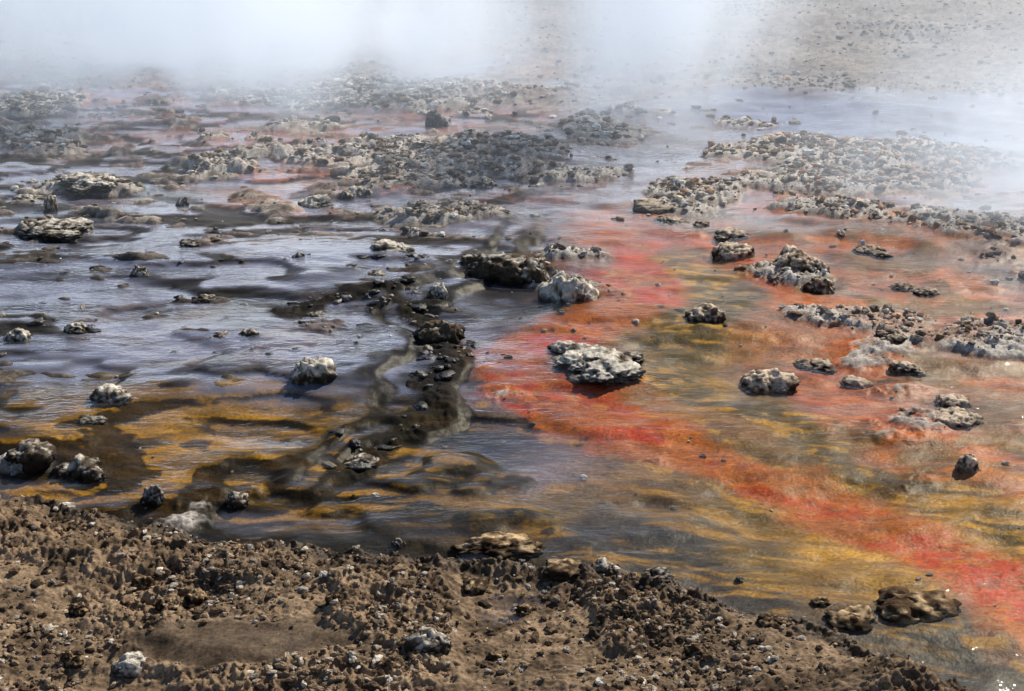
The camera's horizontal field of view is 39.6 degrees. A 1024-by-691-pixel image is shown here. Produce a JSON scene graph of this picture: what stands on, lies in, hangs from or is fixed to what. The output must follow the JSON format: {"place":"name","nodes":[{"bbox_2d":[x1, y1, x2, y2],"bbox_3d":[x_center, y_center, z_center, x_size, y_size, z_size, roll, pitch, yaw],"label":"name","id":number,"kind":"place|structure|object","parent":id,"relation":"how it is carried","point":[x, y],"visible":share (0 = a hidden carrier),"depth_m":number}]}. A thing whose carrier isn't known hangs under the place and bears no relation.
{"place":"outdoors","nodes":[
{"label":"outdoors","id":0,"kind":"place"},
{"bbox_2d":[0,491,966,690],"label":"bank gravel","id":1,"kind":"structure","parent":0,"point":[382,617],"depth_m":4.74},
{"bbox_2d":[0,0,1023,690],"bbox_3d":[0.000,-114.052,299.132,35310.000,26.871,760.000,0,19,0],"label":"ground","id":2,"kind":"structure","parent":0,"point":[858,514],"depth_m":7.14},
{"bbox_2d":[2,328,32,343],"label":"sinter rock","id":3,"kind":"object","parent":2,"relation":"on","point":[19,335],"visible":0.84,"depth_m":7.31},
{"bbox_2d":[13,194,45,203],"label":"sinter rock","id":4,"kind":"object","parent":2,"relation":"on","point":[32,198],"visible":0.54,"depth_m":10.23},
{"bbox_2d":[4,438,56,473],"bbox_3d":[-2.010,0.464,5.964,0.210,0.123,0.210,4,20,11],"label":"sinter rock","id":5,"kind":"object","parent":2,"relation":"on","point":[33,455],"visible":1,"depth_m":5.91},
{"bbox_2d":[43,195,57,213],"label":"sinter rock","id":6,"kind":"object","parent":2,"relation":"on","point":[50,206],"visible":0.62,"depth_m":9.84},
{"bbox_2d":[60,650,84,668],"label":"sinter rock","id":7,"kind":"object","parent":2,"relation":"on","point":[68,659],"visible":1,"depth_m":4.52},
{"bbox_2d":[63,321,89,333],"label":"sinter rock","id":8,"kind":"object","parent":2,"relation":"on","point":[81,327],"visible":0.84,"depth_m":7.41},
{"bbox_2d":[68,601,89,617],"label":"sinter rock","id":9,"kind":"object","parent":2,"relation":"on","point":[79,609],"visible":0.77,"depth_m":4.80},
{"bbox_2d":[49,453,108,486],"bbox_3d":[-1.793,0.538,5.912,0.236,0.149,0.235,-12,22,-30],"label":"sinter rock","id":10,"kind":"object","parent":2,"relation":"on","point":[88,471],"visible":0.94,"depth_m":5.87},
{"bbox_2d":[79,414,107,424],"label":"sinter rock","id":11,"kind":"object","parent":2,"relation":"on","point":[86,419],"visible":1,"depth_m":6.33},
{"bbox_2d":[87,383,132,406],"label":"sinter rock","id":12,"kind":"object","parent":2,"relation":"on","point":[108,394],"visible":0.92,"depth_m":6.51},
{"bbox_2d":[111,651,146,678],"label":"sinter rock","id":13,"kind":"object","parent":2,"relation":"on","point":[128,665],"visible":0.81,"depth_m":4.53},
{"bbox_2d":[130,264,149,278],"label":"sinter rock","id":14,"kind":"object","parent":2,"relation":"on","point":[137,272],"visible":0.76,"depth_m":8.34},
{"bbox_2d":[130,576,154,591],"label":"sinter rock","id":15,"kind":"object","parent":2,"relation":"on","point":[142,583],"visible":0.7,"depth_m":5.00},
{"bbox_2d":[140,484,164,507],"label":"sinter rock","id":16,"kind":"object","parent":2,"relation":"on","point":[153,496],"visible":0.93,"depth_m":5.69},
{"bbox_2d":[154,596,179,611],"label":"sinter rock","id":17,"kind":"object","parent":2,"relation":"on","point":[158,604],"visible":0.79,"depth_m":4.85},
{"bbox_2d":[175,197,189,207],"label":"sinter rock","id":18,"kind":"object","parent":2,"relation":"on","point":[184,202],"visible":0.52,"depth_m":10.08},
{"bbox_2d":[179,239,199,247],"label":"sinter rock","id":19,"kind":"object","parent":2,"relation":"on","point":[185,243],"visible":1,"depth_m":8.86},
{"bbox_2d":[182,588,209,607],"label":"sinter rock","id":20,"kind":"object","parent":2,"relation":"on","point":[198,596],"visible":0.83,"depth_m":4.92},
{"bbox_2d":[191,294,216,304],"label":"sinter rock","id":21,"kind":"object","parent":2,"relation":"on","point":[198,299],"visible":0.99,"depth_m":7.93},
{"bbox_2d":[206,331,233,342],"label":"sinter rock","id":22,"kind":"object","parent":2,"relation":"on","point":[218,337],"visible":1,"depth_m":7.26},
{"bbox_2d":[226,491,248,509],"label":"sinter rock","id":23,"kind":"object","parent":2,"relation":"on","point":[236,500],"visible":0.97,"depth_m":5.69},
{"bbox_2d":[237,329,260,339],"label":"sinter rock","id":24,"kind":"object","parent":2,"relation":"on","point":[249,334],"visible":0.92,"depth_m":7.27},
{"bbox_2d":[291,252,305,259],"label":"sinter rock","id":25,"kind":"object","parent":2,"relation":"on","point":[299,255],"visible":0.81,"depth_m":8.58},
{"bbox_2d":[290,356,337,387],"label":"sinter rock","id":26,"kind":"object","parent":2,"relation":"on","point":[319,372],"visible":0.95,"depth_m":6.72},
{"bbox_2d":[298,194,335,209],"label":"sinter rock","id":27,"kind":"object","parent":2,"relation":"on","point":[318,201],"visible":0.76,"depth_m":10.05},
{"bbox_2d":[305,311,332,319],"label":"sinter rock","id":28,"kind":"object","parent":2,"relation":"on","point":[316,314],"visible":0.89,"depth_m":7.70},
{"bbox_2d":[325,592,343,605],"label":"sinter rock","id":29,"kind":"object","parent":2,"relation":"on","point":[333,596],"visible":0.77,"depth_m":4.79},
{"bbox_2d":[337,185,372,201],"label":"sinter rock","id":30,"kind":"object","parent":2,"relation":"on","point":[352,192],"visible":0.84,"depth_m":10.31},
{"bbox_2d":[342,453,379,471],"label":"sinter rock","id":31,"kind":"object","parent":2,"relation":"on","point":[363,457],"visible":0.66,"depth_m":6.06},
{"bbox_2d":[365,270,386,278],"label":"sinter rock","id":32,"kind":"object","parent":2,"relation":"on","point":[377,274],"visible":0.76,"depth_m":8.29},
{"bbox_2d":[369,239,414,254],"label":"sinter rock","id":33,"kind":"object","parent":2,"relation":"on","point":[384,245],"visible":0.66,"depth_m":8.76},
{"bbox_2d":[391,537,406,548],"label":"sinter rock","id":34,"kind":"object","parent":2,"relation":"on","point":[398,543],"visible":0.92,"depth_m":5.39},
{"bbox_2d":[404,626,452,654],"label":"sinter rock","id":35,"kind":"object","parent":2,"relation":"on","point":[423,639],"visible":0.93,"depth_m":4.57},
{"bbox_2d":[425,109,448,126],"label":"sinter rock","id":36,"kind":"object","parent":2,"relation":"on","point":[435,117],"visible":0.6,"depth_m":12.64},
{"bbox_2d":[427,282,447,299],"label":"sinter rock","id":37,"kind":"object","parent":2,"relation":"on","point":[438,291],"visible":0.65,"depth_m":7.98},
{"bbox_2d":[412,320,465,345],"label":"sinter rock","id":38,"kind":"object","parent":2,"relation":"on","point":[431,332],"visible":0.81,"depth_m":7.25},
{"bbox_2d":[460,574,488,595],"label":"sinter rock","id":39,"kind":"object","parent":2,"relation":"on","point":[476,586],"visible":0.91,"depth_m":5.04},
{"bbox_2d":[463,176,496,189],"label":"sinter rock","id":40,"kind":"object","parent":2,"relation":"on","point":[482,182],"visible":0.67,"depth_m":10.51},
{"bbox_2d":[485,651,508,660],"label":"sinter rock","id":41,"kind":"object","parent":2,"relation":"on","point":[494,655],"visible":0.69,"depth_m":4.57},
{"bbox_2d":[450,531,546,560],"bbox_3d":[-0.060,0.768,5.360,0.380,0.095,0.228,-3,19,-10],"label":"mud slab","id":42,"kind":"object","parent":2,"relation":"on","point":[509,546],"depth_m":5.32},
{"bbox_2d":[458,252,545,287],"bbox_3d":[-0.070,-0.434,8.531,0.570,0.243,0.484,-1,19,-2],"label":"sinter rock","id":43,"kind":"object","parent":2,"relation":"on","point":[504,269],"visible":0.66,"depth_m":8.41},
{"bbox_2d":[515,604,536,617],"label":"sinter rock","id":44,"kind":"object","parent":2,"relation":"on","point":[522,610],"visible":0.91,"depth_m":4.91},
{"bbox_2d":[520,259,558,283],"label":"sinter rock","id":45,"kind":"object","parent":2,"relation":"on","point":[540,270],"visible":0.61,"depth_m":8.33},
{"bbox_2d":[543,557,582,581],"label":"sinter rock","id":46,"kind":"object","parent":2,"relation":"on","point":[559,570],"visible":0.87,"depth_m":5.11},
{"bbox_2d":[538,271,598,302],"bbox_3d":[0.319,-0.233,8.088,0.348,0.365,0.251,8,21,21],"label":"sinter rock","id":47,"kind":"object","parent":2,"relation":"on","point":[559,287],"visible":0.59,"depth_m":8.00},
{"bbox_2d":[547,340,602,354],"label":"sinter rock","id":48,"kind":"object","parent":2,"relation":"on","point":[558,347],"visible":0.34,"depth_m":7.19},
{"bbox_2d":[551,346,645,385],"bbox_3d":[0.420,0.107,7.026,0.490,0.149,0.490,4,20,10],"label":"sinter rock","id":49,"kind":"object","parent":2,"relation":"on","point":[604,366],"visible":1,"depth_m":6.93},
{"bbox_2d":[594,557,613,571],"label":"sinter rock","id":50,"kind":"object","parent":2,"relation":"on","point":[602,563],"visible":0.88,"depth_m":5.15},
{"bbox_2d":[620,609,634,619],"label":"sinter rock","id":51,"kind":"object","parent":2,"relation":"on","point":[625,614],"visible":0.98,"depth_m":4.81},
{"bbox_2d":[632,198,678,213],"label":"sinter rock","id":52,"kind":"object","parent":2,"relation":"on","point":[653,205],"visible":0.99,"depth_m":9.92},
{"bbox_2d":[643,566,673,579],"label":"sinter rock","id":53,"kind":"object","parent":2,"relation":"on","point":[660,571],"visible":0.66,"depth_m":5.15},
{"bbox_2d":[653,215,689,225],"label":"sinter rock","id":54,"kind":"object","parent":2,"relation":"on","point":[671,221],"visible":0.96,"depth_m":9.66},
{"bbox_2d":[684,642,708,657],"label":"sinter rock","id":55,"kind":"object","parent":2,"relation":"on","point":[691,649],"visible":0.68,"depth_m":4.59},
{"bbox_2d":[692,221,709,228],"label":"sinter rock","id":56,"kind":"object","parent":2,"relation":"on","point":[701,224],"visible":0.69,"depth_m":9.59},
{"bbox_2d":[683,302,725,323],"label":"sinter rock","id":57,"kind":"object","parent":2,"relation":"on","point":[707,312],"visible":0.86,"depth_m":7.66},
{"bbox_2d":[714,227,748,241],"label":"sinter rock","id":58,"kind":"object","parent":2,"relation":"on","point":[728,234],"visible":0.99,"depth_m":9.27},
{"bbox_2d":[710,241,754,261],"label":"sinter rock","id":59,"kind":"object","parent":2,"relation":"on","point":[726,251],"visible":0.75,"depth_m":8.88},
{"bbox_2d":[734,576,744,583],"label":"sinter rock","id":60,"kind":"object","parent":2,"relation":"on","point":[739,579],"visible":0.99,"depth_m":5.11},
{"bbox_2d":[739,368,800,396],"bbox_3d":[1.260,0.203,6.943,0.300,0.186,0.255,-2,19,-5],"label":"sinter rock","id":61,"kind":"object","parent":2,"relation":"on","point":[774,382],"visible":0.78,"depth_m":6.87},
{"bbox_2d":[756,613,791,628],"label":"sinter rock","id":62,"kind":"object","parent":2,"relation":"on","point":[766,620],"visible":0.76,"depth_m":4.75},
{"bbox_2d":[771,244,829,272],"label":"sinter rock","id":63,"kind":"object","parent":2,"relation":"on","point":[796,257],"visible":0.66,"depth_m":8.54},
{"bbox_2d":[792,357,836,373],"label":"sinter rock","id":64,"kind":"object","parent":2,"relation":"on","point":[822,365],"visible":1,"depth_m":7.20},
{"bbox_2d":[800,275,834,294],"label":"sinter rock","id":65,"kind":"object","parent":2,"relation":"on","point":[820,285],"visible":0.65,"depth_m":8.26},
{"bbox_2d":[809,597,830,606],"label":"sinter rock","id":66,"kind":"object","parent":2,"relation":"on","point":[821,601],"visible":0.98,"depth_m":4.93},
{"bbox_2d":[822,604,877,633],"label":"sinter rock","id":67,"kind":"object","parent":2,"relation":"on","point":[859,618],"visible":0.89,"depth_m":4.80},
{"bbox_2d":[839,375,873,389],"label":"sinter rock","id":68,"kind":"object","parent":2,"relation":"on","point":[851,382],"visible":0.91,"depth_m":6.98},
{"bbox_2d":[851,244,893,259],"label":"sinter rock","id":69,"kind":"object","parent":2,"relation":"on","point":[879,252],"visible":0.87,"depth_m":8.94},
{"bbox_2d":[875,329,907,342],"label":"sinter rock","id":70,"kind":"object","parent":2,"relation":"on","point":[896,335],"visible":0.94,"depth_m":7.45},
{"bbox_2d":[888,282,917,291],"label":"sinter rock","id":71,"kind":"object","parent":2,"relation":"on","point":[903,287],"visible":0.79,"depth_m":8.36},
{"bbox_2d":[888,360,925,376],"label":"sinter rock","id":72,"kind":"object","parent":2,"relation":"on","point":[903,368],"visible":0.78,"depth_m":7.10},
{"bbox_2d":[876,586,961,624],"bbox_3d":[1.410,0.921,4.916,0.310,0.125,0.264,1,19,2],"label":"sinter rock","id":73,"kind":"object","parent":2,"relation":"on","point":[897,605],"visible":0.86,"depth_m":4.87},
{"bbox_2d":[913,287,939,296],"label":"sinter rock","id":74,"kind":"object","parent":2,"relation":"on","point":[925,292],"visible":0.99,"depth_m":8.25},
{"bbox_2d":[934,393,971,408],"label":"sinter rock","id":75,"kind":"object","parent":2,"relation":"on","point":[946,401],"visible":0.7,"depth_m":6.70},
{"bbox_2d":[935,406,984,429],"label":"sinter rock","id":76,"kind":"object","parent":2,"relation":"on","point":[956,417],"visible":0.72,"depth_m":6.44},
{"bbox_2d":[955,453,981,474],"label":"sinter rock","id":77,"kind":"object","parent":2,"relation":"on","point":[968,463],"visible":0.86,"depth_m":5.95},
{"bbox_2d":[0,53,1023,522],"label":"water","id":78,"kind":"structure","parent":0,"point":[444,193],"depth_m":9.84},
{"bbox_2d":[17,217,93,241],"bbox_3d":[-2.970,-0.757,9.277,0.490,0.113,0.490,4,20,12],"label":"sinter rock","id":79,"kind":"object","parent":78,"relation":"in","point":[62,229],"visible":1,"depth_m":9.18},
{"bbox_2d":[59,172,123,195],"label":"sinter rock","id":80,"kind":"object","parent":78,"relation":"in","point":[80,184],"visible":1,"depth_m":10.39},
{"bbox_2d":[19,227,505,470],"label":"dark ledge stones","id":81,"kind":"object","parent":78,"relation":"on","point":[428,350],"visible":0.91,"depth_m":7.47},
{"bbox_2d":[0,69,1023,346],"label":"sinter rubble","id":82,"kind":"object","parent":78,"relation":"on","point":[388,87],"visible":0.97,"depth_m":11.34},
{"bbox_2d":[0,154,1023,617],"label":"stream pebbles","id":83,"kind":"object","parent":78,"relation":"on","point":[374,494],"visible":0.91,"depth_m":8.41},
{"bbox_2d":[0,0,1023,120],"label":"gravel","id":84,"kind":"structure","parent":0,"point":[555,89],"depth_m":15.39}
]}

